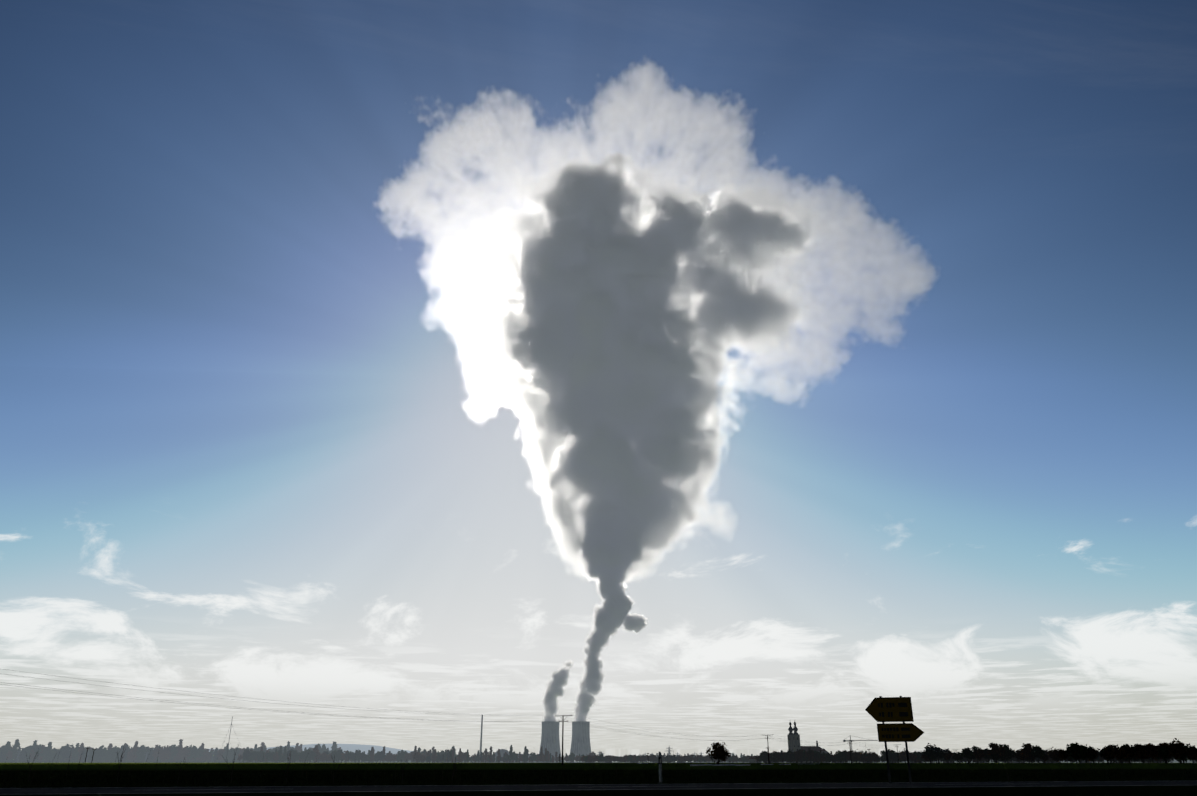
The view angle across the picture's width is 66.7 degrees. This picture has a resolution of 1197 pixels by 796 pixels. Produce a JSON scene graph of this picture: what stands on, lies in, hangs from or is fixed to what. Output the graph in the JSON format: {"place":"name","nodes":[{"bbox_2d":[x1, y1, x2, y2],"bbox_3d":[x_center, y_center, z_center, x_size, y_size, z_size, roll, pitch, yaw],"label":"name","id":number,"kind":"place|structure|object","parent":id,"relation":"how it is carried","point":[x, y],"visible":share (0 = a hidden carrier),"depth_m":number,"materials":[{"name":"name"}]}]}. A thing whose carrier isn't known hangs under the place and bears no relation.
{"place":"outdoors","nodes":[
{"label":"outdoors","id":0,"kind":"place"},
{"bbox_2d":[0,759,329,761],"bbox_3d":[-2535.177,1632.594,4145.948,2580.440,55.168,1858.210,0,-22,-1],"label":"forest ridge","id":1,"kind":"structure","parent":0,"point":[44,760],"depth_m":4053.78,"materials":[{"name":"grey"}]},
{"bbox_2d":[197,744,411,754],"bbox_3d":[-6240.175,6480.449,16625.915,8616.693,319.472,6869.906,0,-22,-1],"label":"hills","id":2,"kind":"structure","parent":0,"point":[353,747],"depth_m":16452.49,"materials":[{"name":"grey"}]},
{"bbox_2d":[336,760,544,761],"bbox_3d":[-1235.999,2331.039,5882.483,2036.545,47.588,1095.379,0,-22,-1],"label":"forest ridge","id":3,"kind":"structure","parent":0,"point":[396,761],"depth_m":5582.52,"materials":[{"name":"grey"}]},
{"bbox_2d":[0,762,1196,795],"bbox_3d":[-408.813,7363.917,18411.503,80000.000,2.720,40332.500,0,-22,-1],"label":"ground","id":4,"kind":"structure","parent":0,"point":[152,767],"depth_m":38.69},
{"bbox_2d":[0,739,340,761],"bbox_3d":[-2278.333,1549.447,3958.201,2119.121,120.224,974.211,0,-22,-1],"label":"treeline","id":5,"kind":"object","parent":4,"relation":"on","point":[171,753],"visible":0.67,"depth_m":4019.29,"materials":[{"name":"green plant"}]},
{"bbox_2d":[215,716,244,761],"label":"transmission tower","id":6,"kind":"structure","parent":4,"relation":"on","point":[228,743],"depth_m":2537.56,"materials":[{"name":"silver metal"}]},
{"bbox_2d":[237,745,456,762],"bbox_3d":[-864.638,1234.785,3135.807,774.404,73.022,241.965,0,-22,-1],"label":"treeline","id":7,"kind":"object","parent":4,"relation":"on","point":[276,756],"visible":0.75,"depth_m":3112.92,"materials":[{"name":"green plant"}]},
{"bbox_2d":[15,747,733,761],"bbox_3d":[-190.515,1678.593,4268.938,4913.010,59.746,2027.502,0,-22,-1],"label":"trees","id":8,"kind":"object","parent":4,"relation":"on","point":[146,754],"visible":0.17,"depth_m":3888.74,"materials":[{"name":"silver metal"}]},
{"bbox_2d":[85,747,870,762],"bbox_3d":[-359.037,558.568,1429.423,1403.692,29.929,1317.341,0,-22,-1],"label":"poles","id":9,"kind":"object","parent":4,"relation":"on","point":[559,754],"visible":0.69,"depth_m":1898.96,"materials":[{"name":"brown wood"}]},
{"bbox_2d":[0,669,958,764],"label":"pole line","id":10,"kind":"object","parent":4,"relation":"on","point":[563,721],"visible":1,"depth_m":180.28,"materials":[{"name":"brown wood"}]},
{"bbox_2d":[449,745,546,762],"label":"trees","id":11,"kind":"object","parent":4,"relation":"on","point":[510,754],"visible":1,"depth_m":2430.93,"materials":[{"name":"black plant"}]},
{"bbox_2d":[412,748,603,762],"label":"trees","id":12,"kind":"object","parent":4,"relation":"on","point":[482,757],"visible":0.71,"depth_m":2611.81,"materials":[{"name":"green plant"}]},
{"bbox_2d":[479,715,539,761],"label":"reactor buildings","id":13,"kind":"structure","parent":4,"relation":"on","point":[502,751],"depth_m":3845.87,"materials":[{"name":"concrete"}]},
{"bbox_2d":[26,744,1014,783],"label":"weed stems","id":14,"kind":"object","parent":4,"relation":"on","point":[454,767],"visible":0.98,"depth_m":31.55,"materials":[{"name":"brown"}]},
{"bbox_2d":[539,721,561,761],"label":"cooling tower","id":15,"kind":"structure","parent":4,"relation":"on","point":[550,741],"depth_m":3901.81,"materials":[{"name":"concrete"}]},
{"bbox_2d":[568,721,590,761],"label":"cooling tower","id":16,"kind":"structure","parent":4,"relation":"on","point":[580,743],"depth_m":3904.22,"materials":[{"name":"concrete"}]},
{"bbox_2d":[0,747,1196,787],"bbox_3d":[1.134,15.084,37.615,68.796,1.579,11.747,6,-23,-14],"label":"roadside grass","id":17,"kind":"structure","parent":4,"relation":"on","point":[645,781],"depth_m":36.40,"materials":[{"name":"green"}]},
{"bbox_2d":[658,752,661,782],"bbox_3d":[2.290,13.852,33.732,0.125,1.376,0.108,4,-22,-10],"label":"delineator post","id":18,"kind":"object","parent":4,"relation":"on","point":[660,761],"visible":0.67,"depth_m":33.79,"materials":[{"name":"white"}]},
{"bbox_2d":[580,753,779,762],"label":"treeline","id":19,"kind":"object","parent":4,"relation":"on","point":[700,758],"visible":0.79,"depth_m":1690.48,"materials":[{"name":"black plant"}]},
{"bbox_2d":[705,742,730,764],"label":"lone tree","id":20,"kind":"object","parent":4,"relation":"on","point":[718,752],"visible":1,"depth_m":235.05,"materials":[{"name":"black plant"}]},
{"bbox_2d":[787,722,829,762],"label":"church","id":21,"kind":"structure","parent":4,"relation":"on","point":[792,737],"depth_m":1192.21,"materials":[{"name":"beige paint"}]},
{"bbox_2d":[843,736,877,762],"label":"tower crane","id":22,"kind":"object","parent":4,"relation":"on","point":[844,740],"visible":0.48,"depth_m":1132.53,"materials":[{"name":"silver metal"}]},
{"bbox_2d":[605,756,1161,762],"bbox_3d":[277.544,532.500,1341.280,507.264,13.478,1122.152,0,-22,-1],"label":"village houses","id":23,"kind":"structure","parent":4,"relation":"on","point":[752,759],"depth_m":1055.68,"materials":[{"name":"black paint"}]},
{"bbox_2d":[865,696,923,782],"bbox_3d":[10.852,12.604,33.055,1.994,3.379,0.114,-6,-23,16],"label":"direction sign","id":24,"kind":"object","parent":4,"relation":"on","point":[888,709],"visible":0.92,"depth_m":33.30,"materials":[{"name":"yellow"}]},
{"bbox_2d":[635,751,1194,762],"bbox_3d":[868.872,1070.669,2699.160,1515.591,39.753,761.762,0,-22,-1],"label":"treeline","id":25,"kind":"object","parent":4,"relation":"on","point":[741,755],"depth_m":2859.71,"materials":[{"name":"black plant"}]},
{"bbox_2d":[755,748,1196,762],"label":"trees","id":26,"kind":"object","parent":4,"relation":"on","point":[799,755],"visible":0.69,"depth_m":879.01,"materials":[{"name":"green plant"}]},
{"bbox_2d":[921,743,1195,762],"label":"trees","id":27,"kind":"object","parent":4,"relation":"on","point":[1026,752],"visible":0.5,"depth_m":655.42,"materials":[{"name":"green plant"}]},
{"bbox_2d":[1059,738,1196,762],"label":"trees","id":28,"kind":"object","parent":4,"relation":"on","point":[1163,751],"visible":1,"depth_m":513.32,"materials":[{"name":"green plant"}]},
{"bbox_2d":[0,781,1196,794],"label":"road","id":29,"kind":"structure","parent":0,"point":[173,790],"depth_m":27.12,"materials":[{"name":"grey asphalt"}]},
{"bbox_2d":[0,0,1196,761],"label":"sky","id":30,"kind":"structure","parent":0,"point":[711,369],"materials":[{"name":"blue"}]},
{"bbox_2d":[637,763,790,765],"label":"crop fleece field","id":31,"kind":"structure","parent":0,"point":[724,764],"depth_m":226.91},
{"bbox_2d":[696,759,1196,762],"bbox_3d":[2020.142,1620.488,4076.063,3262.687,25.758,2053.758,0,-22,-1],"label":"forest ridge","id":32,"kind":"structure","parent":0,"point":[1035,761],"depth_m":3905.77,"materials":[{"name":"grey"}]}
]}

